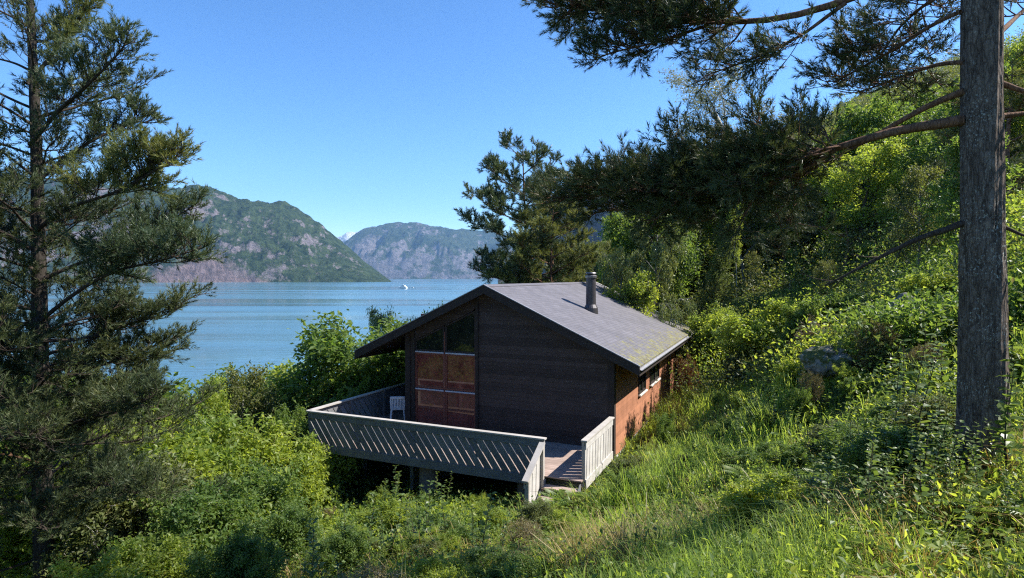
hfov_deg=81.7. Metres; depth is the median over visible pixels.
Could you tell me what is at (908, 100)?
leafy tree
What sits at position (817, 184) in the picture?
leafy tree
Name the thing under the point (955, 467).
leafy weed
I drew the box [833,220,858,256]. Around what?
leafy tree
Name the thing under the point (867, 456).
leafy weed
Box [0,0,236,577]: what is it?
pine tree
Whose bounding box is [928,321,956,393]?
leafy weed
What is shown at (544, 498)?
fern
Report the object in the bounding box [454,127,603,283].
pine tree
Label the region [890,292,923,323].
boulder
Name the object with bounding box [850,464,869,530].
leafy weed
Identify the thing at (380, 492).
leafy bush
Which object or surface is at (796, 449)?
leafy bush
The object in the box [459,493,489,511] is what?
leafy bush
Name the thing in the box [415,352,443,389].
window
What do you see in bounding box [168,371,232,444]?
leafy tree
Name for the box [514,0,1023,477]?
pine tree
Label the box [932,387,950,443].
leafy weed
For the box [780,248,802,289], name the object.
leafy tree
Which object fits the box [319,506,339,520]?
leafy bush
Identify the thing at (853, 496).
leafy weed
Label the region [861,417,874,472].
leafy weed
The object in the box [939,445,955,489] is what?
leafy weed
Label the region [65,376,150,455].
leafy tree
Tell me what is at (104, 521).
leafy bush
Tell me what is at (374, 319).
leafy tree
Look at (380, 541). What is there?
leafy weed
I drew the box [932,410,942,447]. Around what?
leafy weed
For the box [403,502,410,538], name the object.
leafy weed
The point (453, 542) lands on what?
leafy bush
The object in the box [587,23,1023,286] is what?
woodland
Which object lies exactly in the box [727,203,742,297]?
birch tree
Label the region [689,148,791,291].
leafy tree
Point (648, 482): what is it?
boulder
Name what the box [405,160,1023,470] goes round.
dull scrub
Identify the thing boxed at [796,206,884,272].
pine tree
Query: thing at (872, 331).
leafy bush
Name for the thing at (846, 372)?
leafy bush
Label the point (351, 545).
leafy bush
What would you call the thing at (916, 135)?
leafy tree
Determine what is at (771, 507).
leafy bush
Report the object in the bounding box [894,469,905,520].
leafy weed
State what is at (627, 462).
leafy bush
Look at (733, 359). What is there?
leafy bush
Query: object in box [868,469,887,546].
leafy weed
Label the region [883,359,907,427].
leafy weed
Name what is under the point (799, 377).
leafy weed
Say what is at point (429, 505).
leafy weed
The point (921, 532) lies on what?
leafy undergrowth
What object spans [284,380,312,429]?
leafy tree
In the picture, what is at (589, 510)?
leafy bush
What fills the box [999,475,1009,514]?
leafy weed
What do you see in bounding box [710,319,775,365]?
leafy bush
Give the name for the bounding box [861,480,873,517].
leafy weed
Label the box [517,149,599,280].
pine tree
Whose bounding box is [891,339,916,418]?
leafy weed
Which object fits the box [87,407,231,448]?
leafy tree
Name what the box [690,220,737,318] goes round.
juniper tree
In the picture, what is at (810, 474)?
fern
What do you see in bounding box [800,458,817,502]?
leafy weed
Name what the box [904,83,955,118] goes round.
leafy tree
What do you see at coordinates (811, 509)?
leafy weed
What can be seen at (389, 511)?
leafy bush
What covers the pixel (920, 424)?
leafy weed
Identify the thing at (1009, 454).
leafy weed
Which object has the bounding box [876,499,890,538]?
leafy weed
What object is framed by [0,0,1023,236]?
sky
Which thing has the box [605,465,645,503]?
leafy bush
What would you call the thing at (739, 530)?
leafy bush
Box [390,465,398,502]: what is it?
leafy weed
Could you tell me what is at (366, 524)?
leafy weed
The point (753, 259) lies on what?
leafy tree
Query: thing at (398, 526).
leafy weed
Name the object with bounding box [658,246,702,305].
leafy tree
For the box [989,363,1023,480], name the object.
leafy weed
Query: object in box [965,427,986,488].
leafy weed
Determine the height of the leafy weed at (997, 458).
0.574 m
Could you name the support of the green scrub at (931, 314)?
on the ground at (465, 484)
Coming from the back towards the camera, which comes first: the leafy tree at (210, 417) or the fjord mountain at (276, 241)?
the fjord mountain at (276, 241)
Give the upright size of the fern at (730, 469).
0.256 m
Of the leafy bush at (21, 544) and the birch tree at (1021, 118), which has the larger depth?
the birch tree at (1021, 118)
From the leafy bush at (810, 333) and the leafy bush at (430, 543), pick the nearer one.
the leafy bush at (430, 543)
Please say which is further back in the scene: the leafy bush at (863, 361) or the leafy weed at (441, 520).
the leafy bush at (863, 361)
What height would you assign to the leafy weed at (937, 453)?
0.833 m
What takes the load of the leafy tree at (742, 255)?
on the ground at (465, 484)
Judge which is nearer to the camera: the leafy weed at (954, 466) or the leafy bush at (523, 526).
the leafy weed at (954, 466)
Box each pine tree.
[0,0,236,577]
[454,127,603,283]
[480,189,618,283]
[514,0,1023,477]
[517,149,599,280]
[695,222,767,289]
[742,180,828,279]
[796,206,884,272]
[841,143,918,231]
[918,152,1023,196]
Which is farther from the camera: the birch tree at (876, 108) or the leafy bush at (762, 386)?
the birch tree at (876, 108)
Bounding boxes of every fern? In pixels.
[529,497,571,505]
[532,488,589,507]
[565,487,613,502]
[640,450,684,458]
[716,462,769,480]
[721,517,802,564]
[790,458,865,484]
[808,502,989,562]
[906,483,1023,515]
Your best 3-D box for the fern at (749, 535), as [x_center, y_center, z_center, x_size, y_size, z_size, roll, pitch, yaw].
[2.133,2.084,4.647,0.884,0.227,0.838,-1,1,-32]
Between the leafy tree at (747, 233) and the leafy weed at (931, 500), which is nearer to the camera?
the leafy weed at (931, 500)
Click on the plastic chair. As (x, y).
(397, 407)
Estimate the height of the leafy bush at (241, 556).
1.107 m
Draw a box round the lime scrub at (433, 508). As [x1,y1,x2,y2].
[1,182,1023,577]
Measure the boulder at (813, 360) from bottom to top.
0.669 m
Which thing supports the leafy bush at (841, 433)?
on the ground at (465, 484)
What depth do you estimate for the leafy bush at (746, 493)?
5.75 m
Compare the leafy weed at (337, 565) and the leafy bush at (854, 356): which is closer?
the leafy weed at (337, 565)
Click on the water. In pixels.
(243, 323)
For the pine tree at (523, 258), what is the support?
on the ground at (465, 484)
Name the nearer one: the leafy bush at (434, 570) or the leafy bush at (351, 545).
the leafy bush at (434, 570)
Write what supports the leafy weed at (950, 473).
on the ground at (465, 484)
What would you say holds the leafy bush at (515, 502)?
on the ground at (465, 484)
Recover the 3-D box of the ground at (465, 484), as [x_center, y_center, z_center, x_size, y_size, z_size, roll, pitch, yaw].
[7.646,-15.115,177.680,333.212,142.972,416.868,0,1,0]
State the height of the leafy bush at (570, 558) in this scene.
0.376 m
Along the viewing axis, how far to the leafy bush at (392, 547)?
8.17 m
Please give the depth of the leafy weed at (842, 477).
5.41 m
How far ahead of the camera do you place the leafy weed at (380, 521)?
9.32 m
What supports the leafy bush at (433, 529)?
on the ground at (465, 484)
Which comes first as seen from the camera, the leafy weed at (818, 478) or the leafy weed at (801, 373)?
the leafy weed at (818, 478)
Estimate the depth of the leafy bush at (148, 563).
7.63 m
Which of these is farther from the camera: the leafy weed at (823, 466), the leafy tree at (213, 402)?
the leafy tree at (213, 402)
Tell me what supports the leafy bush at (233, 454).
on the ground at (465, 484)
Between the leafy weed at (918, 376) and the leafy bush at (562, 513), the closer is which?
the leafy weed at (918, 376)
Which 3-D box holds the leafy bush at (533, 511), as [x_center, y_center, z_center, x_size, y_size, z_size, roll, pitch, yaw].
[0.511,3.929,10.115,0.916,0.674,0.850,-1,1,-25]
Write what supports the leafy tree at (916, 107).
on the ground at (465, 484)
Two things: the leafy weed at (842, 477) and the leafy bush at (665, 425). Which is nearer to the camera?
the leafy weed at (842, 477)
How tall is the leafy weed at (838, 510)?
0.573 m
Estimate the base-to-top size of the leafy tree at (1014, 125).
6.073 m
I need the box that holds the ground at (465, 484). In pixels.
[289,82,1023,577]
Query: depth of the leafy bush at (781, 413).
11.02 m
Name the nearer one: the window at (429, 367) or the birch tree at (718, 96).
the window at (429, 367)
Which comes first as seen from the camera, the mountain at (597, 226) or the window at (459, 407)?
the window at (459, 407)
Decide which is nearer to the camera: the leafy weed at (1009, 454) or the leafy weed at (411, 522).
the leafy weed at (1009, 454)
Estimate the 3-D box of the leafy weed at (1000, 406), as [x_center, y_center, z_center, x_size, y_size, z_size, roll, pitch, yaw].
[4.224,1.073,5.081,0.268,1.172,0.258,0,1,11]
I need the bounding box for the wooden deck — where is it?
[306,382,614,503]
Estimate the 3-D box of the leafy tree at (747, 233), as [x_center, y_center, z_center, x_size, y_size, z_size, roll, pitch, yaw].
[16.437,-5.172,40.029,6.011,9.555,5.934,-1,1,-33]
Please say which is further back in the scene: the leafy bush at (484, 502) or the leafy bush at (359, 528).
the leafy bush at (484, 502)
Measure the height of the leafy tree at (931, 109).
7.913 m
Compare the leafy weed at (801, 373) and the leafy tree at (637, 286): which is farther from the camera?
the leafy tree at (637, 286)
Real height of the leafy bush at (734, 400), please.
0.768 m
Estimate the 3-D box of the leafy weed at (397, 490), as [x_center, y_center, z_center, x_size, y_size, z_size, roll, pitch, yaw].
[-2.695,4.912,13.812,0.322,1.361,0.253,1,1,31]
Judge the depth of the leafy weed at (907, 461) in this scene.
5.02 m
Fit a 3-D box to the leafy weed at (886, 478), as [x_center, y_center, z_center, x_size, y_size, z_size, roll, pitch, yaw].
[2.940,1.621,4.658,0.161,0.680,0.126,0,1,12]
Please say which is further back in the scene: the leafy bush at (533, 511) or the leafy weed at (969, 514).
the leafy bush at (533, 511)
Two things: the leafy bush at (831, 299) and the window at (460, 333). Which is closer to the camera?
the leafy bush at (831, 299)
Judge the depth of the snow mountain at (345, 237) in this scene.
14811.03 m
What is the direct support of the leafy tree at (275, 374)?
on the ground at (465, 484)
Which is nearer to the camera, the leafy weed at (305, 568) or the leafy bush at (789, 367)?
the leafy weed at (305, 568)
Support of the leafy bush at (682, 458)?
on the ground at (465, 484)
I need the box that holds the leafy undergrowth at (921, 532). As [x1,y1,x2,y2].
[213,236,1023,577]
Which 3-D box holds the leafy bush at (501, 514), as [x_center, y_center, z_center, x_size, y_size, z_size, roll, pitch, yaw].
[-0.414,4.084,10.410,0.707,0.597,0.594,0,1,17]
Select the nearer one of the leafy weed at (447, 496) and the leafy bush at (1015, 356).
the leafy bush at (1015, 356)
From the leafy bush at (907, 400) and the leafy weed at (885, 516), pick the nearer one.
the leafy weed at (885, 516)
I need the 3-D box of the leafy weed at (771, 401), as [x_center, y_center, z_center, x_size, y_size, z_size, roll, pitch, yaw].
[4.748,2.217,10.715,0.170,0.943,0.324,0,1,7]
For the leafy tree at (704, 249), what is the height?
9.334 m
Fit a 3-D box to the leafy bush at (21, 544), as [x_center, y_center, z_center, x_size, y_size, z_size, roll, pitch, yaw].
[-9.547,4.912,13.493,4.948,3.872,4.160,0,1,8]
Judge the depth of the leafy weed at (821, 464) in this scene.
6.17 m
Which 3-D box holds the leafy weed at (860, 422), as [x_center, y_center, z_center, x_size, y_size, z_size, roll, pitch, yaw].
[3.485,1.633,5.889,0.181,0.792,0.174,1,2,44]
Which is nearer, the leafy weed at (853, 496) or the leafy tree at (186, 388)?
the leafy weed at (853, 496)
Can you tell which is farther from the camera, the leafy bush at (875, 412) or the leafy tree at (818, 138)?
the leafy tree at (818, 138)
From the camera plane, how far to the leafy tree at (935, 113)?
35.47 m
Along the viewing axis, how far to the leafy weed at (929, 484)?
4.71 m
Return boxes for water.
[0,279,497,398]
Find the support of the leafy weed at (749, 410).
on the ground at (465, 484)
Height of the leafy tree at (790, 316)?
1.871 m
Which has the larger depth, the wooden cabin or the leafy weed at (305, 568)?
the wooden cabin
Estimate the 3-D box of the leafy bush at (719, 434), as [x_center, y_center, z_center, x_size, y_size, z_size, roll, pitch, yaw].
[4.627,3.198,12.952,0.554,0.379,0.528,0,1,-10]
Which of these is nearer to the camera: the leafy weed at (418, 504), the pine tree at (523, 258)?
the leafy weed at (418, 504)
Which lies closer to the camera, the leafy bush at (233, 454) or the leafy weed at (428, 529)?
the leafy weed at (428, 529)
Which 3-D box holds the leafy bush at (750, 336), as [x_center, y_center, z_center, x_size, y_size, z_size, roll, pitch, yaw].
[8.260,1.144,17.663,4.314,2.257,3.342,1,2,43]
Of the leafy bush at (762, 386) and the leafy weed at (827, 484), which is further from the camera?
the leafy bush at (762, 386)
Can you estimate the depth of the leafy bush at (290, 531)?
9.41 m
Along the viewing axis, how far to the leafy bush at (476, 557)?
5.83 m
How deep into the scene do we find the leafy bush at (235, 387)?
21.30 m
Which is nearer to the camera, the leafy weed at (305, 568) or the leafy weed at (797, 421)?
the leafy weed at (305, 568)
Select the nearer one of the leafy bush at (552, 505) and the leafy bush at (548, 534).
the leafy bush at (548, 534)
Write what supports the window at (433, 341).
in the wooden cabin
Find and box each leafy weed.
[300,550,308,575]
[305,519,326,576]
[306,518,320,577]
[332,550,343,577]
[336,503,350,572]
[360,490,378,559]
[377,511,385,546]
[377,526,384,566]
[382,478,389,505]
[384,493,406,565]
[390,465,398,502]
[391,471,401,501]
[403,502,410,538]
[405,492,418,536]
[411,499,424,545]
[417,484,423,505]
[418,495,433,539]
[423,480,435,534]
[433,473,440,503]
[437,482,449,533]
[445,471,452,501]
[467,506,479,548]
[474,492,496,553]
[500,512,511,549]
[734,402,745,437]
[734,415,742,446]
[746,396,753,436]
[769,385,779,425]
[785,406,792,436]
[791,454,803,492]
[794,363,802,395]
[794,407,800,436]
[797,358,806,386]
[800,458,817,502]
[805,492,824,551]
[807,454,827,511]
[813,472,828,531]
[818,446,828,486]
[820,474,835,531]
[821,454,834,508]
[822,472,831,523]
[822,493,836,541]
[827,439,846,512]
[831,488,844,542]
[834,464,846,505]
[835,465,854,515]
[845,422,856,479]
[848,441,880,517]
[849,439,878,508]
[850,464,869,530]
[853,412,866,474]
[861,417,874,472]
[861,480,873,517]
[863,447,876,500]
[864,431,884,502]
[868,436,878,485]
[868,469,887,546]
[870,446,898,519]
[873,454,885,511]
[875,453,895,509]
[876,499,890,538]
[878,402,885,421]
[878,453,896,509]
[880,365,898,424]
[881,432,900,480]
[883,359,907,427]
[885,400,904,427]
[887,358,905,411]
[888,486,914,554]
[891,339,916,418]
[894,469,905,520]
[895,352,906,397]
[896,432,924,503]
[899,427,916,494]
[901,329,931,397]
[907,344,946,432]
[910,416,929,492]
[911,445,931,525]
[912,414,937,501]
[921,454,944,506]
[922,333,938,388]
[924,412,937,446]
[924,413,954,498]
[926,476,940,528]
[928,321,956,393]
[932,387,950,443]
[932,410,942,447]
[933,342,952,400]
[936,401,955,448]
[936,420,967,492]
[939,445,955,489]
[942,459,960,510]
[943,454,963,507]
[945,447,961,505]
[948,444,964,486]
[957,498,973,549]
[961,498,976,532]
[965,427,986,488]
[968,445,991,527]
[969,423,985,479]
[971,470,987,522]
[981,418,1006,476]
[986,345,1023,477]
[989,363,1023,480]
[997,483,1015,541]
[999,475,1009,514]
[1000,453,1014,488]
[1006,481,1022,536]
[1011,457,1020,486]
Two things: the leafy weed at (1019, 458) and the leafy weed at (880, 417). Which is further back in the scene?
the leafy weed at (880, 417)
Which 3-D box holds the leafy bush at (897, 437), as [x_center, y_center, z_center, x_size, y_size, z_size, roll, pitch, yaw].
[3.550,1.589,5.681,1.193,0.732,1.137,0,1,2]
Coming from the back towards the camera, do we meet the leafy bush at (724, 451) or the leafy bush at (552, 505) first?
the leafy bush at (552, 505)
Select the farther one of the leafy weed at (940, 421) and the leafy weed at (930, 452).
the leafy weed at (940, 421)
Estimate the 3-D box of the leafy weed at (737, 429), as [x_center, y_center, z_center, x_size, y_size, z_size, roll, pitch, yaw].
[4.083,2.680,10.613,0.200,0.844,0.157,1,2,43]
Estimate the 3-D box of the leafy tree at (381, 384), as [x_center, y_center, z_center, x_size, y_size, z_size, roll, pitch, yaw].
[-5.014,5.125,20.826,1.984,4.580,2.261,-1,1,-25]
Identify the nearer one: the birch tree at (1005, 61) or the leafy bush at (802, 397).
the leafy bush at (802, 397)
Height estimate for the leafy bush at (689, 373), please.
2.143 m
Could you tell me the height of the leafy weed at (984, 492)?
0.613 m
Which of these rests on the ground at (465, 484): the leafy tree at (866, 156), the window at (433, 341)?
the leafy tree at (866, 156)
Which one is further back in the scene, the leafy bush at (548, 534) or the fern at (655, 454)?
the fern at (655, 454)
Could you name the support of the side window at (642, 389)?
in the wooden cabin
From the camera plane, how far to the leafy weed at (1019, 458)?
4.56 m
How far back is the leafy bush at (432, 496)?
14.49 m
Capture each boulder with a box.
[614,475,669,494]
[798,344,856,377]
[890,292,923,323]
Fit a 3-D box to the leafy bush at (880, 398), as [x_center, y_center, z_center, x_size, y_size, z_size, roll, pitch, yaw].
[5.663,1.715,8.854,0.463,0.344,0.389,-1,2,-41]
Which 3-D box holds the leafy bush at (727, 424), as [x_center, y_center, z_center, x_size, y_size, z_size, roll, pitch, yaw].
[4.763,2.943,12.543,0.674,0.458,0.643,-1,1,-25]
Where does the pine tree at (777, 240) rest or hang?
on the ground at (465, 484)
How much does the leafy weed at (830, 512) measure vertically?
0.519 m
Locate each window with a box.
[415,326,444,351]
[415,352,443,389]
[415,389,443,424]
[445,311,474,353]
[445,354,474,391]
[445,392,474,428]
[638,372,647,396]
[649,362,660,386]
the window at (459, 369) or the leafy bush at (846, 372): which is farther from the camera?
the window at (459, 369)
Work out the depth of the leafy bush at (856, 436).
6.68 m
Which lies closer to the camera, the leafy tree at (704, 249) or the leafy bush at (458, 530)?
the leafy bush at (458, 530)
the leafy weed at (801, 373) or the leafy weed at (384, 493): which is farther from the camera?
the leafy weed at (384, 493)
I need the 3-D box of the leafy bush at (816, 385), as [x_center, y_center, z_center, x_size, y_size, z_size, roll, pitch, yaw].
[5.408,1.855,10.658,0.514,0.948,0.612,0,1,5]
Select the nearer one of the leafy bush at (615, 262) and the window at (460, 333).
the window at (460, 333)
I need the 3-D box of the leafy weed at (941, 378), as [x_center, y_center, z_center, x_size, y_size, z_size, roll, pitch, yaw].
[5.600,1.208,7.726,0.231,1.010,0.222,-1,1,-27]
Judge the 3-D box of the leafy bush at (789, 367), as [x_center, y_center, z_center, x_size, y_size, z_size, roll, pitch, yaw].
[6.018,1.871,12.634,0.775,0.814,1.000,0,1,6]
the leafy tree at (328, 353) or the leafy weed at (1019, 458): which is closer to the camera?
the leafy weed at (1019, 458)
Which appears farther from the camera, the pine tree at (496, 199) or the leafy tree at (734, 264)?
the leafy tree at (734, 264)
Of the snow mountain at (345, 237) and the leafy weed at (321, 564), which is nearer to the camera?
the leafy weed at (321, 564)
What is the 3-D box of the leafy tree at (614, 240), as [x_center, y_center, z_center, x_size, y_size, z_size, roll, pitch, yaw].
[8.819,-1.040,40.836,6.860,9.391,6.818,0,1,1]
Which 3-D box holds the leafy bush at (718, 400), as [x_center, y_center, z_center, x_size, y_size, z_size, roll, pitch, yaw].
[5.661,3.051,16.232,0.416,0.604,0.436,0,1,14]
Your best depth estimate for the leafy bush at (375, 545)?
9.66 m
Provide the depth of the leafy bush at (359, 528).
9.65 m
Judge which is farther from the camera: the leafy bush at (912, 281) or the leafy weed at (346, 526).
the leafy bush at (912, 281)
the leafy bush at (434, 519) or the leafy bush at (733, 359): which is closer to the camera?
the leafy bush at (434, 519)
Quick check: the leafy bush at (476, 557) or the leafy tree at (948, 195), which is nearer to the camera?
the leafy bush at (476, 557)
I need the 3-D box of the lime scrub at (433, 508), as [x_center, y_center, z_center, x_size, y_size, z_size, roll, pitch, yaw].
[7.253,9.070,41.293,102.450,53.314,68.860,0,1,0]
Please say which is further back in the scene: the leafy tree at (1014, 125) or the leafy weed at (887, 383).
the leafy tree at (1014, 125)
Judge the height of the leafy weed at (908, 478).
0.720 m
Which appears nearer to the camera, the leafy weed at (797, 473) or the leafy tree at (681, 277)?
the leafy weed at (797, 473)
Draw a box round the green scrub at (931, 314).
[1,162,1023,577]
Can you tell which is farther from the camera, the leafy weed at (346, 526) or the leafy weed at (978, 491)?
the leafy weed at (346, 526)
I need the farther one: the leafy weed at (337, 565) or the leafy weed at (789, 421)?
the leafy weed at (789, 421)
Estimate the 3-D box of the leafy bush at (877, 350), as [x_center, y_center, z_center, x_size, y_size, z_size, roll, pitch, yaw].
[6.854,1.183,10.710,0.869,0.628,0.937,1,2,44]
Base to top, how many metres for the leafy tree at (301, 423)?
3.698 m
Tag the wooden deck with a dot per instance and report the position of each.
(528, 464)
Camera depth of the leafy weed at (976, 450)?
4.89 m
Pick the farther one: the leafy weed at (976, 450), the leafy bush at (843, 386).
the leafy bush at (843, 386)
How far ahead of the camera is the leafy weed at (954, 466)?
4.82 m
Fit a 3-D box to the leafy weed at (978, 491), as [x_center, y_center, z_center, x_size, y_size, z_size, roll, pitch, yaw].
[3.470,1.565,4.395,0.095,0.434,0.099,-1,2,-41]
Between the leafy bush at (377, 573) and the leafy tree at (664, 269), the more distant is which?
the leafy tree at (664, 269)
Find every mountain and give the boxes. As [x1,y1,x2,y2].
[0,178,390,282]
[337,232,356,242]
[344,222,513,278]
[498,75,956,283]
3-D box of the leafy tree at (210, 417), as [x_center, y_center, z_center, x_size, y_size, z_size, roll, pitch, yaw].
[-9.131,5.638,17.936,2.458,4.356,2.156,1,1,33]
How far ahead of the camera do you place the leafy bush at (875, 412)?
8.39 m
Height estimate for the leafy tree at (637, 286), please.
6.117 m
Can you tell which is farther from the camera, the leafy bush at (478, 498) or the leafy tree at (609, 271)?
the leafy tree at (609, 271)
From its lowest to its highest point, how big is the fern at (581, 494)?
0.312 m
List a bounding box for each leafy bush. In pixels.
[0,422,154,577]
[6,415,303,577]
[23,448,214,577]
[47,527,212,577]
[125,403,322,504]
[128,460,270,577]
[172,517,291,577]
[192,453,314,541]
[202,360,282,439]
[230,429,360,512]
[245,496,326,565]
[303,519,373,577]
[318,492,342,514]
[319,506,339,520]
[325,522,365,554]
[332,561,409,577]
[345,457,407,500]
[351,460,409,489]
[353,497,431,541]
[363,537,382,555]
[366,484,394,504]
[379,532,427,569]
[386,553,480,577]
[391,507,445,537]
[406,537,445,566]
[415,493,445,506]
[422,531,461,561]
[424,524,452,538]
[439,517,494,559]
[458,538,564,577]
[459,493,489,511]
[468,498,495,512]
[471,504,507,534]
[499,517,545,549]
[500,495,522,514]
[507,542,537,554]
[515,499,563,536]
[537,532,564,539]
[542,506,589,536]
[543,500,564,509]
[555,547,594,576]
[573,503,602,518]
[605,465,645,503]
[608,454,660,479]
[654,411,678,446]
[671,453,698,472]
[672,352,699,396]
[683,298,742,371]
[689,494,725,522]
[697,466,828,529]
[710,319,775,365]
[710,426,724,442]
[711,390,725,409]
[711,442,775,479]
[712,290,844,357]
[718,418,739,434]
[722,351,751,385]
[723,517,759,536]
[729,389,769,415]
[745,403,790,431]
[752,497,842,537]
[753,439,820,479]
[754,381,778,400]
[773,358,808,389]
[782,386,814,425]
[787,314,843,367]
[790,288,888,332]
[796,370,830,412]
[797,367,818,384]
[804,419,868,458]
[810,421,860,463]
[825,414,961,488]
[832,361,862,390]
[837,375,872,399]
[842,424,871,459]
[848,317,906,356]
[850,350,874,366]
[851,352,882,372]
[862,396,899,427]
[863,338,913,371]
[879,393,898,402]
[888,392,955,441]
[892,265,957,301]
[898,393,924,423]
[905,340,945,377]
[1008,342,1023,378]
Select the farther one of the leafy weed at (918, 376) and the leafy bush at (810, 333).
the leafy bush at (810, 333)
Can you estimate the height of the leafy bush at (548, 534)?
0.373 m
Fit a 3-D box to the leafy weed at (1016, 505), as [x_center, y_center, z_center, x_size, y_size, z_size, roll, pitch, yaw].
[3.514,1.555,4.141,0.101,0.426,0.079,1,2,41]
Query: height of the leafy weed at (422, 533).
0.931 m
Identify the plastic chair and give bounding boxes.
[389,396,404,420]
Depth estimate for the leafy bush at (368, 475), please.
22.01 m
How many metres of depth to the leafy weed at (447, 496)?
14.44 m
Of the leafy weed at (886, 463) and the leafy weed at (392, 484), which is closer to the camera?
the leafy weed at (886, 463)
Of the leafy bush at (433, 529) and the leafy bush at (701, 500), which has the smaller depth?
the leafy bush at (701, 500)
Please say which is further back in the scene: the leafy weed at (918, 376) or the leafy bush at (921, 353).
the leafy bush at (921, 353)
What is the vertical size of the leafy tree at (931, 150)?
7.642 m
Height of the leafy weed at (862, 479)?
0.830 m
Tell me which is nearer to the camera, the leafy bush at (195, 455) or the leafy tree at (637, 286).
the leafy bush at (195, 455)
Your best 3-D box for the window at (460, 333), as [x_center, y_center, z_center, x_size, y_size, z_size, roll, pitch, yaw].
[-1.586,1.314,18.347,1.080,1.343,0.070,1,1,24]
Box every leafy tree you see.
[0,363,74,577]
[0,366,227,574]
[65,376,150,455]
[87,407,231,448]
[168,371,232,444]
[172,363,282,408]
[188,358,305,414]
[191,412,231,445]
[225,309,409,500]
[237,385,281,437]
[271,402,308,458]
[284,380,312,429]
[344,369,389,486]
[365,305,415,469]
[596,212,691,310]
[596,268,662,372]
[597,257,655,307]
[600,211,707,310]
[629,203,714,311]
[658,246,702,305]
[686,226,761,292]
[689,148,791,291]
[712,233,749,289]
[739,203,788,278]
[742,251,761,291]
[746,219,787,267]
[761,153,871,273]
[774,301,813,358]
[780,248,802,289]
[790,125,836,147]
[803,89,933,255]
[812,257,845,298]
[813,135,914,264]
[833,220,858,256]
[855,126,942,216]
[856,240,882,275]
[863,93,920,120]
[878,160,958,273]
[881,103,957,155]
[887,62,1023,192]
[894,87,942,109]
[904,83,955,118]
[913,132,1023,247]
[918,98,959,118]
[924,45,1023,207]
[1005,81,1023,155]
[1006,192,1023,233]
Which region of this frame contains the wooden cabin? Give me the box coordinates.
[354,272,694,489]
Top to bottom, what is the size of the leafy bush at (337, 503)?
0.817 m
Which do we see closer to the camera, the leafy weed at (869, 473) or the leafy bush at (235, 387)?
the leafy weed at (869, 473)
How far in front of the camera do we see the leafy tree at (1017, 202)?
18.00 m
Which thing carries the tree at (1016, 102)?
on the ground at (465, 484)
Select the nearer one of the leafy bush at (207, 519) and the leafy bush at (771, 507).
the leafy bush at (771, 507)
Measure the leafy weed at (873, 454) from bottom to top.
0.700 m
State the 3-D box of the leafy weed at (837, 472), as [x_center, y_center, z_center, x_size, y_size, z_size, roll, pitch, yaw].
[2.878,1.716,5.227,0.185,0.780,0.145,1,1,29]
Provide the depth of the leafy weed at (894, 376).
7.91 m
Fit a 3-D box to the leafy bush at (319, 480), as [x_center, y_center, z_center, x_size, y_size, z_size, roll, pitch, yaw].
[-5.743,4.965,15.527,4.093,2.998,3.171,-1,2,-40]
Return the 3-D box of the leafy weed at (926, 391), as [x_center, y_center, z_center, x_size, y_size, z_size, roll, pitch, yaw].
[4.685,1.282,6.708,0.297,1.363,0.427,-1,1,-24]
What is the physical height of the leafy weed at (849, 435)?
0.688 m
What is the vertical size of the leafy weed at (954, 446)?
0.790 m
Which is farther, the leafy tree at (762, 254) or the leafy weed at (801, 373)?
the leafy tree at (762, 254)
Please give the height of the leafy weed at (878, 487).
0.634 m
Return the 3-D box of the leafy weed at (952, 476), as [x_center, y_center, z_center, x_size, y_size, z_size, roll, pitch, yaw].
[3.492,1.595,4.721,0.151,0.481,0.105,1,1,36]
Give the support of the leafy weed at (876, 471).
on the ground at (465, 484)
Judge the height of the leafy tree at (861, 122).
9.558 m
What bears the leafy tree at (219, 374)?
on the ground at (465, 484)
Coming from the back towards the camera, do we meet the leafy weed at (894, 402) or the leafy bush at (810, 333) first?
the leafy bush at (810, 333)
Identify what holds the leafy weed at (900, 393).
on the ground at (465, 484)
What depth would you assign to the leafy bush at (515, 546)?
6.89 m
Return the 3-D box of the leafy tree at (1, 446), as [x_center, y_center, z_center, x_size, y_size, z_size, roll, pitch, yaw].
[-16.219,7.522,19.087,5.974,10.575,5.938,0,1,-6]
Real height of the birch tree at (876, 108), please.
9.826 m
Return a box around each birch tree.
[658,63,784,275]
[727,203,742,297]
[861,94,891,117]
[1004,40,1023,68]
[1005,31,1023,136]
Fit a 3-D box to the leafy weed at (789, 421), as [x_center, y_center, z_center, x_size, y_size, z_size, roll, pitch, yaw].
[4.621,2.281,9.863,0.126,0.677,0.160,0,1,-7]
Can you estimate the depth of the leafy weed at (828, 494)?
4.85 m
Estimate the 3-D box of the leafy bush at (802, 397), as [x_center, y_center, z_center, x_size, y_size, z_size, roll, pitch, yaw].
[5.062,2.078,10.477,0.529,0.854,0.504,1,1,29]

